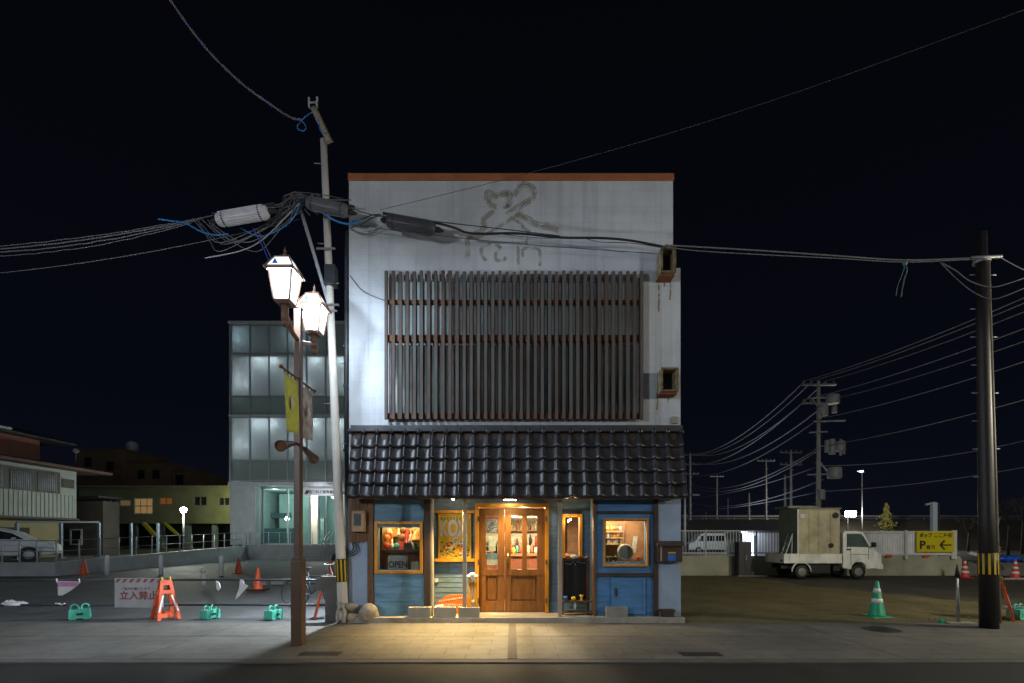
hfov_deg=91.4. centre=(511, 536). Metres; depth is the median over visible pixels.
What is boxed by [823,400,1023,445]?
power line
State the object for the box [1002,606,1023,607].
barrier pipe
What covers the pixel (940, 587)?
driveway
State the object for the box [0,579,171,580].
barrier pipe
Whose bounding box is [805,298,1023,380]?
power line
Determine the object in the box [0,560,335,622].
parking lot
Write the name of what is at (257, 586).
traffic cone
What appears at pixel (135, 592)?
notice panel
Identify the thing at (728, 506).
utility pole
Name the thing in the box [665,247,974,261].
overhead cable
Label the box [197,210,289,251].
overhead cable
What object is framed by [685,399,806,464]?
power line
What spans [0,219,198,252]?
overhead cable
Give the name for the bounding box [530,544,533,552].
counter jar
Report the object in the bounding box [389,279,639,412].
window
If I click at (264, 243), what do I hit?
overhead cable
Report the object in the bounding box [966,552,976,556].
white board
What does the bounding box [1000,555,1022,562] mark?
blue tarpaulin
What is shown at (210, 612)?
barrier weight
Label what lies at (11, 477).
window
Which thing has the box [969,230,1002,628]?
utility pole
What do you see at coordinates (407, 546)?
black radio
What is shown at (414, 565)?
price card
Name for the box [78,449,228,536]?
brown block
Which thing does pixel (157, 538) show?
steel column
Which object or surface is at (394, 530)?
cloth pennant
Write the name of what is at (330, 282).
utility pole
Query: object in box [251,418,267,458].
window
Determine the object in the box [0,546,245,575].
retaining wall
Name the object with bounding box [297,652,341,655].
drain cover
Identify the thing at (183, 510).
lot lamp
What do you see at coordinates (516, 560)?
shop counter
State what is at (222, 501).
window
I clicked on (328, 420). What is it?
window
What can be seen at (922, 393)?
power line
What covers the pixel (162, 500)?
window
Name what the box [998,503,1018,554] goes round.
bare tree
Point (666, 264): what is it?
sign bracket box
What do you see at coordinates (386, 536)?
hanging gourd
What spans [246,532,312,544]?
platform railing
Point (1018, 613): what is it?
barrier weight
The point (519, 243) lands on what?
overhead cable
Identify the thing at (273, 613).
barrier weight
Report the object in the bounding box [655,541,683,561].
wooden mailbox
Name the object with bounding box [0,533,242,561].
picket railing
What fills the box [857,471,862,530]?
tall lamp post
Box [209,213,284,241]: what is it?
overhead cable
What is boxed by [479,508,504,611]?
door
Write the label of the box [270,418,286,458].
window
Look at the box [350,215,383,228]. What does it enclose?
overhead cable
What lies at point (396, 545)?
hanging gourd
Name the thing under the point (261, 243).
overhead cable
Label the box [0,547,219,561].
back street
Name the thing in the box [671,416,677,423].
junction box
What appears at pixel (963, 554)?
back yard
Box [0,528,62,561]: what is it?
parked car
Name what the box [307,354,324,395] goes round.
window
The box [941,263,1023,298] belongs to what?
overhead cable
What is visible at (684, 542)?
utility pole
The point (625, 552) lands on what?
round drum
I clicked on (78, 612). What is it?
barrier weight
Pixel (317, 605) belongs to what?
barricade stand
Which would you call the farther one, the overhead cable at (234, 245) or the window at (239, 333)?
the window at (239, 333)
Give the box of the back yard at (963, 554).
[682,550,1023,565]
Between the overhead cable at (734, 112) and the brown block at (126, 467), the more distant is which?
the brown block at (126, 467)
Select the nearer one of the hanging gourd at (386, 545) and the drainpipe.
the drainpipe
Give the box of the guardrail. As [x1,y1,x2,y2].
[681,515,1023,519]
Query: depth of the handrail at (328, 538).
34.68 m
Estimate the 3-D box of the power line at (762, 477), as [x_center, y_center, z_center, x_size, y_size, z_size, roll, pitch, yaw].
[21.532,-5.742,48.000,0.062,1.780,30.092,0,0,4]
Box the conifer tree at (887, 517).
[874,503,896,530]
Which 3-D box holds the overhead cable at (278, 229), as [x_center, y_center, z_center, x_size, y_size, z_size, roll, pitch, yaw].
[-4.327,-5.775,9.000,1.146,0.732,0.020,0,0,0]
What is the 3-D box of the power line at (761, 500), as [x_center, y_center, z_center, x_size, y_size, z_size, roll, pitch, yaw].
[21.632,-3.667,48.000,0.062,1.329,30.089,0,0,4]
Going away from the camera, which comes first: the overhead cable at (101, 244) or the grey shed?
the overhead cable at (101, 244)
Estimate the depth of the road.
5.94 m
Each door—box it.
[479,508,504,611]
[505,508,544,611]
[611,578,645,613]
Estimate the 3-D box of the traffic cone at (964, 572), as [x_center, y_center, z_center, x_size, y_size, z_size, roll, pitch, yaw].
[17.758,1.240,19.600,0.391,0.720,0.391,0,0,0]
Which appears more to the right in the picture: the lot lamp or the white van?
the white van
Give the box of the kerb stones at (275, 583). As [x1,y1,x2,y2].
[253,581,315,584]
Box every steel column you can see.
[10,523,18,559]
[58,523,66,557]
[94,523,103,556]
[126,523,132,555]
[156,523,159,552]
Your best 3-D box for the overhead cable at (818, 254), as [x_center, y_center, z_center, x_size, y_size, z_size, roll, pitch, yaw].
[5.429,-5.086,8.961,5.298,0.478,0.146,0,0,4]
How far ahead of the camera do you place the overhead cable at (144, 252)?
9.37 m
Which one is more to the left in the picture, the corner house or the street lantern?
the corner house
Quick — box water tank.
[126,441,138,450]
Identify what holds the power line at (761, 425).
attached to the utility pole at (822, 409)
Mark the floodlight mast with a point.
(850, 514)
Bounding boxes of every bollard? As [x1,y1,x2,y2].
[104,555,109,575]
[158,555,162,575]
[219,555,222,575]
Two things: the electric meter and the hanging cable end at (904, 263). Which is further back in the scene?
the electric meter
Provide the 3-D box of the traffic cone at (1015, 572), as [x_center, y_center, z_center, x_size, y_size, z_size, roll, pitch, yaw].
[19.334,1.240,19.200,0.391,0.720,0.391,0,0,0]
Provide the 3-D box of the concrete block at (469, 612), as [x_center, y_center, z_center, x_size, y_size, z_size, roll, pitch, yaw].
[-0.805,1.406,9.385,0.400,0.187,0.150,0,0,0]
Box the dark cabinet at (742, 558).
[735,542,765,575]
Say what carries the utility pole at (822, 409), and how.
on the back yard at (963, 554)
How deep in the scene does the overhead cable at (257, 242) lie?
8.99 m
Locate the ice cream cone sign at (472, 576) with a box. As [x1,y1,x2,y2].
[467,572,477,605]
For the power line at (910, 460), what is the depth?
31.87 m
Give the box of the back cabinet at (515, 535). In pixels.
[486,518,536,551]
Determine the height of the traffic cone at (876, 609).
0.720 m
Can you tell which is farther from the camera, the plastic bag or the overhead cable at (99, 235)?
the plastic bag
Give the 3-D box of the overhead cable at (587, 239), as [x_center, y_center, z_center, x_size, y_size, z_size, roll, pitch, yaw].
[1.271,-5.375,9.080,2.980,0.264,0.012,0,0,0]
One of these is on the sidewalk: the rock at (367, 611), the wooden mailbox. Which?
the rock at (367, 611)
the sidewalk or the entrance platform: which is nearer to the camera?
the sidewalk
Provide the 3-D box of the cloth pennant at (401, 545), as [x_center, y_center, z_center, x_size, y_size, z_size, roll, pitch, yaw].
[-2.210,0.192,9.900,0.160,0.200,0.020,0,0,0]
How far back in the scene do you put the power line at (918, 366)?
24.83 m
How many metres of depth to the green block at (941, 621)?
9.29 m
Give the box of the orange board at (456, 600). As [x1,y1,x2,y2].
[436,594,469,613]
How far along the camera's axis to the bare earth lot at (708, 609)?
11.57 m
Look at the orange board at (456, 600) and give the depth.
9.70 m
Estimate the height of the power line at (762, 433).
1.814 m
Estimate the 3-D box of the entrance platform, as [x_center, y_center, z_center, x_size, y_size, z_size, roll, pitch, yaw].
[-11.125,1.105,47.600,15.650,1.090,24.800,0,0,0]
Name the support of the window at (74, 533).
in the grey shed
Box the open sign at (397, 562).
[388,556,407,569]
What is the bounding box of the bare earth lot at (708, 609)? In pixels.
[681,576,1023,622]
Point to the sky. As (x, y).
(115, 117)
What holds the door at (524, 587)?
in the shop building
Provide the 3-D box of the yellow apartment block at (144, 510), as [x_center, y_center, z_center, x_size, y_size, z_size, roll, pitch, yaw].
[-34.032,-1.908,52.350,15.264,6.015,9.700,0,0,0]
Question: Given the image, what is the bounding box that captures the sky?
[0,0,1023,519]
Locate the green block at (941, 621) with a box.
[937,619,945,622]
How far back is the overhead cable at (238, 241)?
9.03 m
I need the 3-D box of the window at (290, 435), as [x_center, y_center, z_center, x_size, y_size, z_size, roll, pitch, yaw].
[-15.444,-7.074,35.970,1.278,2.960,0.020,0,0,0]
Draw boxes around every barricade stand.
[150,577,180,621]
[314,591,321,619]
[1000,577,1014,620]
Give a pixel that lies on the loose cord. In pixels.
(365, 292)
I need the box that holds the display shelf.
[381,528,419,569]
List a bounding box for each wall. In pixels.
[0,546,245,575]
[316,576,336,621]
[681,556,961,575]
[966,560,1023,575]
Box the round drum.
[617,544,633,560]
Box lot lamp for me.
[180,507,186,550]
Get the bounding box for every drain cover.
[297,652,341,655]
[678,652,723,655]
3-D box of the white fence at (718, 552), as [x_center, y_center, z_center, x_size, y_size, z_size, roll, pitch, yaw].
[9.500,0.250,21.115,4.800,1.100,0.090,0,0,0]
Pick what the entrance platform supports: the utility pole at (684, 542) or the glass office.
the glass office
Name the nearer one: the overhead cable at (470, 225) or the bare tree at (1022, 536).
the overhead cable at (470, 225)
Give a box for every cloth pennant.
[391,528,396,536]
[398,542,403,548]
[401,534,407,542]
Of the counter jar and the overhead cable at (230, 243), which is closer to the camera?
the overhead cable at (230, 243)
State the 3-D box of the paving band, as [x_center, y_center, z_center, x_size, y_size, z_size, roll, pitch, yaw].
[0.005,1.698,7.930,0.130,0.204,2.700,0,0,0]
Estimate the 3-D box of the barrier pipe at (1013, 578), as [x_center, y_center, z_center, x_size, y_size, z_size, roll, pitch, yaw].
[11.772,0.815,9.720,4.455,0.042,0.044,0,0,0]
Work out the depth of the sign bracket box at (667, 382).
9.33 m
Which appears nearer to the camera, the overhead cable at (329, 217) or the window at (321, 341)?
the overhead cable at (329, 217)
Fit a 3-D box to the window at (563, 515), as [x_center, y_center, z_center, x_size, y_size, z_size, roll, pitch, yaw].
[1.192,-0.015,9.940,0.402,0.886,0.120,0,0,0]
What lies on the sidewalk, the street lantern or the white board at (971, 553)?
the street lantern
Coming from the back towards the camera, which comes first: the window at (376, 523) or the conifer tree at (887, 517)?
the conifer tree at (887, 517)
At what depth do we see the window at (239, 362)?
35.96 m
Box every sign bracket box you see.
[656,246,675,282]
[656,367,678,397]
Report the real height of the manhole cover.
0.010 m
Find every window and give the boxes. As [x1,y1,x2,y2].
[0,464,59,493]
[62,478,73,488]
[70,529,81,544]
[84,457,90,466]
[106,461,112,470]
[120,500,130,505]
[134,498,152,513]
[138,470,144,478]
[153,470,159,478]
[159,497,172,504]
[175,475,182,483]
[193,496,206,505]
[218,497,229,505]
[231,325,248,351]
[231,354,248,395]
[231,418,248,458]
[251,325,267,351]
[251,354,267,395]
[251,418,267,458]
[270,325,286,351]
[270,354,286,395]
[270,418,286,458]
[288,325,305,351]
[288,354,305,388]
[288,431,305,458]
[307,334,324,351]
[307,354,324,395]
[307,418,324,458]
[326,325,343,351]
[326,354,343,395]
[326,418,343,458]
[354,514,360,525]
[374,521,422,573]
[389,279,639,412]
[562,514,581,558]
[603,518,648,566]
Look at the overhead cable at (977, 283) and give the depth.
8.65 m
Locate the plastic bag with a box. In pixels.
[0,599,27,607]
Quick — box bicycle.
[281,562,333,606]
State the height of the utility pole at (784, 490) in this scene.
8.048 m
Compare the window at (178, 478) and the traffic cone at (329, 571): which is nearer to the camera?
the traffic cone at (329, 571)
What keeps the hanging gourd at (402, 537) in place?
hanging from the display shelf
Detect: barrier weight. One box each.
[68,603,91,619]
[199,604,219,619]
[264,604,282,619]
[1006,603,1023,619]
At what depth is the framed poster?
9.90 m
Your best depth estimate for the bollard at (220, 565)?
20.34 m
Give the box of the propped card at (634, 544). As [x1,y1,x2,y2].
[632,536,637,552]
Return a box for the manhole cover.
[860,626,902,632]
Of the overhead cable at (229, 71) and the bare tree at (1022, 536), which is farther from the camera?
the bare tree at (1022, 536)
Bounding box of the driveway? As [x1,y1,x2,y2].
[745,576,1023,605]
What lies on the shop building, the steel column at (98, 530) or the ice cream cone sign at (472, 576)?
the ice cream cone sign at (472, 576)
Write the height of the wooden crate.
0.142 m
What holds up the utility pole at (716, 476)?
on the embankment
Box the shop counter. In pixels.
[486,530,572,568]
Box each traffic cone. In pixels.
[76,558,90,574]
[232,557,244,573]
[246,567,269,591]
[328,559,334,575]
[861,581,893,617]
[959,559,973,577]
[1006,560,1020,577]
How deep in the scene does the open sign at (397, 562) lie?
9.58 m
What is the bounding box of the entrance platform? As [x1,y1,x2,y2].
[243,545,286,559]
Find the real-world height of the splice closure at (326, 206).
0.409 m
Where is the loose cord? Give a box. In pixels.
[349,275,383,300]
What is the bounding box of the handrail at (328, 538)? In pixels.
[321,532,332,544]
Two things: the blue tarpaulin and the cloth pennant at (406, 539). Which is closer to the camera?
the cloth pennant at (406, 539)
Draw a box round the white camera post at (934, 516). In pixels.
[925,502,939,555]
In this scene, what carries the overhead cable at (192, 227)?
attached to the splice closure at (242, 215)
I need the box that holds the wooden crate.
[659,609,674,616]
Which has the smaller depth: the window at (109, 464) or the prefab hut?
the prefab hut
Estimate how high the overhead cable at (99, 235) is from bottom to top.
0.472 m
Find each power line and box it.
[684,381,804,454]
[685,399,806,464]
[687,381,812,454]
[689,452,815,491]
[690,467,815,497]
[691,446,821,488]
[692,420,815,475]
[694,479,823,506]
[694,492,815,510]
[698,412,815,464]
[699,382,824,455]
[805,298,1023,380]
[808,328,1023,398]
[813,303,1023,380]
[821,441,1022,465]
[823,361,1023,417]
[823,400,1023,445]
[825,467,1023,491]
[826,312,1023,380]
[839,341,1023,397]
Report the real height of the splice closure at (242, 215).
0.415 m
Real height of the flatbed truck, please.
1.830 m
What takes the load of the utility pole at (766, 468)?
on the back yard at (963, 554)
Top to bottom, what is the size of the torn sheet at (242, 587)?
0.392 m
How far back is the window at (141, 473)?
62.18 m
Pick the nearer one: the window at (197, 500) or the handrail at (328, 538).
the handrail at (328, 538)
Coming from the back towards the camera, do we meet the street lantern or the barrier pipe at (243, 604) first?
the barrier pipe at (243, 604)
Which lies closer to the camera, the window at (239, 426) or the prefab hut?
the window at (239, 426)
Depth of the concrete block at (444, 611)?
9.31 m
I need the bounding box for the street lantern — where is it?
[263,247,331,645]
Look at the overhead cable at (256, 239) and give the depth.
9.03 m
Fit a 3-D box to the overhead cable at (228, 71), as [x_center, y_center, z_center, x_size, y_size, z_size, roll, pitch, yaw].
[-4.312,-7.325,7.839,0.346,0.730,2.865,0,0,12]
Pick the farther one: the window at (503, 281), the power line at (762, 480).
the power line at (762, 480)
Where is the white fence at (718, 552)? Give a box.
[681,530,778,555]
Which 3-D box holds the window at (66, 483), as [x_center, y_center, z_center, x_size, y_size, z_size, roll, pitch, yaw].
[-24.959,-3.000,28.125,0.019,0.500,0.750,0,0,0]
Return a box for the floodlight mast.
[845,511,855,530]
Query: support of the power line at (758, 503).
attached to the utility pole at (690, 474)
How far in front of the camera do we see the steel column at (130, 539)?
29.24 m
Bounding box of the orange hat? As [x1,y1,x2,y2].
[410,531,419,540]
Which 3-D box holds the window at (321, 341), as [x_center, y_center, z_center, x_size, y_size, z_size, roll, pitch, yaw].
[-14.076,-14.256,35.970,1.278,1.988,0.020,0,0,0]
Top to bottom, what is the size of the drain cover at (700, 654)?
0.104 m
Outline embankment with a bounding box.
[840,520,1021,549]
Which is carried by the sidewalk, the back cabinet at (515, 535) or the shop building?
the shop building
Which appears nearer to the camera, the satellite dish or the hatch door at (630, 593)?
the hatch door at (630, 593)
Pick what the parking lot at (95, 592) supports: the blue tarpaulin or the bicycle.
the bicycle
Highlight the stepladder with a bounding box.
[781,533,792,553]
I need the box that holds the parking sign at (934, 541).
[916,531,953,551]
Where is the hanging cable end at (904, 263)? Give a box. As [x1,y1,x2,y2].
[896,260,907,296]
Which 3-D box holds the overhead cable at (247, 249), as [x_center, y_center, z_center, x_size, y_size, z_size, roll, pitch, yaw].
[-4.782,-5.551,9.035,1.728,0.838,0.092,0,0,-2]
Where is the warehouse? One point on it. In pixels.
(732, 524)
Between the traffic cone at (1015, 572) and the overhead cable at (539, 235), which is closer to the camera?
the overhead cable at (539, 235)
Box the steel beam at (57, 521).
[16,521,99,522]
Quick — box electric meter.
[345,499,366,556]
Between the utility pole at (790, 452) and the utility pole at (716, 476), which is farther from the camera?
the utility pole at (716, 476)
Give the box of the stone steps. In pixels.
[276,545,335,560]
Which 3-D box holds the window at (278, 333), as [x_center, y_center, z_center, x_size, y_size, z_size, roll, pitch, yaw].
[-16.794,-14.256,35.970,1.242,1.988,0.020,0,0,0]
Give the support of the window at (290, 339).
in the glass office
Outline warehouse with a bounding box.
[681,520,778,551]
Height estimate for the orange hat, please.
0.200 m
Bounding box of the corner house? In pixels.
[0,424,112,558]
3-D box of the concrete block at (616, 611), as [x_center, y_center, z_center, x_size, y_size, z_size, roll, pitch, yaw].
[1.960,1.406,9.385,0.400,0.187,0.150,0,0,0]
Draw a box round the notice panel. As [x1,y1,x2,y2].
[115,578,162,607]
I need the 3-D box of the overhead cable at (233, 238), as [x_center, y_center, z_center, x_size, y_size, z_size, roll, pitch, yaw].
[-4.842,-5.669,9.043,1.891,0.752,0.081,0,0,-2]
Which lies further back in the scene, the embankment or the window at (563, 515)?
the embankment
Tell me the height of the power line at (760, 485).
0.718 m
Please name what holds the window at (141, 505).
in the yellow apartment block at (144, 510)
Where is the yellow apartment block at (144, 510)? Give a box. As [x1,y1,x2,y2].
[76,486,241,547]
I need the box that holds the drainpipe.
[343,231,348,602]
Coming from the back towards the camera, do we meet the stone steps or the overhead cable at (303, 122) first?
the stone steps
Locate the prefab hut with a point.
(763, 541)
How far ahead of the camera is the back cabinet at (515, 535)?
13.25 m
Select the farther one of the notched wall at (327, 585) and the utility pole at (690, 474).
the utility pole at (690, 474)
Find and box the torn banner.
[56,578,79,595]
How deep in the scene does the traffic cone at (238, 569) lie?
21.92 m
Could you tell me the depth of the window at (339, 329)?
35.96 m
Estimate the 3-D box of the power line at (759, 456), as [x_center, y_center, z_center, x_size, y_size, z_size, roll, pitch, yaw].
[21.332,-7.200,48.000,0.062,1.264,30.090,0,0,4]
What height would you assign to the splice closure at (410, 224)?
0.423 m
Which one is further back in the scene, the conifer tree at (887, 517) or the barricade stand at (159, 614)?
the conifer tree at (887, 517)
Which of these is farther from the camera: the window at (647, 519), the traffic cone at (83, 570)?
the traffic cone at (83, 570)
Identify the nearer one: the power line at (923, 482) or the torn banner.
the torn banner
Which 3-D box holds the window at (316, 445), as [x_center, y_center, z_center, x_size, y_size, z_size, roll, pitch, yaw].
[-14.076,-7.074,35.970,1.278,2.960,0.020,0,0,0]
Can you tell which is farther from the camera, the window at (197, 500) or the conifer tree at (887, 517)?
the conifer tree at (887, 517)
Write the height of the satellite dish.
0.871 m
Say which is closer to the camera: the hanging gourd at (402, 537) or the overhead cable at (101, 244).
the overhead cable at (101, 244)
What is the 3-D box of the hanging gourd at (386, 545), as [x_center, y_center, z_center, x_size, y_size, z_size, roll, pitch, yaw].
[-2.474,0.142,9.900,0.130,0.210,0.068,0,0,0]
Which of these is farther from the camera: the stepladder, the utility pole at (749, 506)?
the utility pole at (749, 506)
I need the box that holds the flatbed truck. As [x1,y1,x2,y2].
[765,531,882,578]
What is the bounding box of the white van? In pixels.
[686,533,723,551]
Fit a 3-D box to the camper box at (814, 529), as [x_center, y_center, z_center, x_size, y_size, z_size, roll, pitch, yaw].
[11.583,-0.152,19.690,1.838,2.104,1.420,0,0,0]
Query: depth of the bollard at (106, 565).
20.74 m
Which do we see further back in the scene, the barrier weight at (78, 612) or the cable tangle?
the barrier weight at (78, 612)
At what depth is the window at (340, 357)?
35.96 m
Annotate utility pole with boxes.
[299,97,348,622]
[683,499,685,551]
[684,453,699,519]
[710,475,723,519]
[727,501,729,519]
[748,493,749,519]
[757,459,774,519]
[780,450,801,505]
[782,475,785,505]
[801,381,845,507]
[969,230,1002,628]
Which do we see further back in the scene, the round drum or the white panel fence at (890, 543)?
the white panel fence at (890, 543)
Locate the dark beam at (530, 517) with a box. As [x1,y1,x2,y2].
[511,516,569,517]
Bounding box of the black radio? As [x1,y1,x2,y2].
[404,543,411,549]
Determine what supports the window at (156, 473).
in the brown block at (126, 467)
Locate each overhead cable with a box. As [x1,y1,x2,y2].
[0,215,212,246]
[0,216,206,249]
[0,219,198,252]
[1,219,299,272]
[4,223,190,255]
[157,218,227,235]
[169,0,301,120]
[171,0,300,120]
[192,212,285,242]
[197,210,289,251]
[200,217,283,244]
[201,213,293,251]
[201,216,283,242]
[205,204,298,258]
[207,210,301,242]
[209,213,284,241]
[240,198,302,236]
[252,227,269,261]
[257,228,271,257]
[297,112,311,131]
[323,212,361,224]
[349,208,559,235]
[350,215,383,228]
[353,224,659,253]
[381,9,1023,209]
[441,223,664,247]
[501,234,662,247]
[665,244,970,260]
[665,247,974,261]
[940,262,1023,287]
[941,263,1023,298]
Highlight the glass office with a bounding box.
[228,321,343,544]
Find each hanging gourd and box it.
[384,534,389,540]
[384,543,389,548]
[394,539,399,548]
[399,530,404,540]
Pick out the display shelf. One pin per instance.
(413, 555)
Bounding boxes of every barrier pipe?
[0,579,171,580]
[0,604,171,605]
[172,579,315,580]
[172,604,324,605]
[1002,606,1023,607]
[1003,578,1023,579]
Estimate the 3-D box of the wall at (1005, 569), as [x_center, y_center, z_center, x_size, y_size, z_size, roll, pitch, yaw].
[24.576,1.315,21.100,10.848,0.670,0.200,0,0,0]
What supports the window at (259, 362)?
in the glass office
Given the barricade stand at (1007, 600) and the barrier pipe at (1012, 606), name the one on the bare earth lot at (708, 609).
the barricade stand at (1007, 600)
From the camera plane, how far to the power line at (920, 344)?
25.18 m
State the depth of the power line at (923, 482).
31.69 m
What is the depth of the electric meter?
9.46 m
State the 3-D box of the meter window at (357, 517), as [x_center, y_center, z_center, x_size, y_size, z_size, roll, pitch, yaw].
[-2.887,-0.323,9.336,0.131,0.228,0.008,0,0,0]
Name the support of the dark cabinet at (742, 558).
on the driveway
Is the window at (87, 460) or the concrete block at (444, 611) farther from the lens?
the window at (87, 460)
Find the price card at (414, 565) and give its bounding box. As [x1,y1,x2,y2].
[411,562,418,569]
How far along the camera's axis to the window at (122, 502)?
48.08 m
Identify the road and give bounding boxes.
[0,664,1023,682]
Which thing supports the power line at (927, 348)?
attached to the utility pole at (822, 409)
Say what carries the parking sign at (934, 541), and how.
attached to the white panel fence at (890, 543)
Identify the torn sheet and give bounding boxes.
[216,581,220,590]
[235,579,247,598]
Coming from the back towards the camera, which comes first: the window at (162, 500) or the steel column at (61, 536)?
the window at (162, 500)
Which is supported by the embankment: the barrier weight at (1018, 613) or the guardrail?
the guardrail
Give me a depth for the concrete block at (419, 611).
9.31 m
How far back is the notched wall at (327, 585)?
9.42 m
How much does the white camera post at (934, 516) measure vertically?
3.300 m
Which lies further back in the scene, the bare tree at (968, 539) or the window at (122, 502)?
the bare tree at (968, 539)
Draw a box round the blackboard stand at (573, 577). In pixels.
[562,559,591,614]
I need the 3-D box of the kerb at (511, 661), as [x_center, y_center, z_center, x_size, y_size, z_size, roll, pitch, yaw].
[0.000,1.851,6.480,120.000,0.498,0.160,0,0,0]
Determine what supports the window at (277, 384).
in the glass office
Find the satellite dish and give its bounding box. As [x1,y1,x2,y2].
[73,449,78,462]
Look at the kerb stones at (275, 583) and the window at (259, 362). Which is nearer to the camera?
the kerb stones at (275, 583)
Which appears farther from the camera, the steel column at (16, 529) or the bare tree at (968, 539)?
the bare tree at (968, 539)
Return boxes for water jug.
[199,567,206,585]
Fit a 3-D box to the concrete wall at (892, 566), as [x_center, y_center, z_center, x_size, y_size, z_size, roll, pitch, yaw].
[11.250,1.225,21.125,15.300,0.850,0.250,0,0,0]
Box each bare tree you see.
[957,517,977,551]
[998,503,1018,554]
[1003,498,1023,553]
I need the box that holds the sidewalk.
[0,623,1023,658]
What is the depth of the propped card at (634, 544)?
9.86 m
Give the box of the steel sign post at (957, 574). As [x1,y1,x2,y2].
[945,564,975,623]
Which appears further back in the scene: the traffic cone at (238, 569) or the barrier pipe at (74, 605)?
the traffic cone at (238, 569)
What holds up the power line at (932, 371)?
attached to the utility pole at (822, 409)
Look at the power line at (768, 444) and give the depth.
41.77 m
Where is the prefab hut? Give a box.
[725,531,778,555]
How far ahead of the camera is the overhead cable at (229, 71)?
7.96 m
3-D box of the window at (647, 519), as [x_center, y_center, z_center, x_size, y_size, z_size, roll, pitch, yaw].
[2.156,0.105,9.520,0.855,0.912,0.140,0,0,0]
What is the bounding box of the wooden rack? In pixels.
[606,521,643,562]
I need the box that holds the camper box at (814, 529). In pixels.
[775,506,840,553]
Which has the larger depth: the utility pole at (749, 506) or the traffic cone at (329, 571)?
the utility pole at (749, 506)
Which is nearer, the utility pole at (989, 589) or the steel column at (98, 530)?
the utility pole at (989, 589)
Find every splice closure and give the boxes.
[210,202,276,226]
[300,194,356,217]
[380,212,443,235]
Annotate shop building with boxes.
[346,173,687,622]
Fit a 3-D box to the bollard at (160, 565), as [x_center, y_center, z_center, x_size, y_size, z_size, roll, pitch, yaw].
[-14.602,1.175,20.800,0.180,0.850,0.175,0,0,0]
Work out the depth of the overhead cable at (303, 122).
9.20 m
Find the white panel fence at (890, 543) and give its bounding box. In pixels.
[842,530,956,558]
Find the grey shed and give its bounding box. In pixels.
[61,495,123,554]
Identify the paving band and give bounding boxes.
[507,623,516,658]
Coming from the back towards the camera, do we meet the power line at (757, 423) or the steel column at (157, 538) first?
the power line at (757, 423)
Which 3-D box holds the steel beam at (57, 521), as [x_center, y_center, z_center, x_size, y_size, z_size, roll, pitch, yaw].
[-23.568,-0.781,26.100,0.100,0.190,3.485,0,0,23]
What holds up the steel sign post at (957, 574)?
on the sidewalk
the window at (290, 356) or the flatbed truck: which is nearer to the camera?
the flatbed truck
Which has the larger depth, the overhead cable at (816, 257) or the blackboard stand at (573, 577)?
the blackboard stand at (573, 577)
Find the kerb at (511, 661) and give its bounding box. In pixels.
[0,659,1023,663]
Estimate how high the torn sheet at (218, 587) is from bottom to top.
0.196 m
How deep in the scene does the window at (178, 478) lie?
62.18 m
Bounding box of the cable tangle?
[263,191,350,225]
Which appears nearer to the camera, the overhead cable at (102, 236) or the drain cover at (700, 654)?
the drain cover at (700, 654)
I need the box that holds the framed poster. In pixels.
[438,514,470,558]

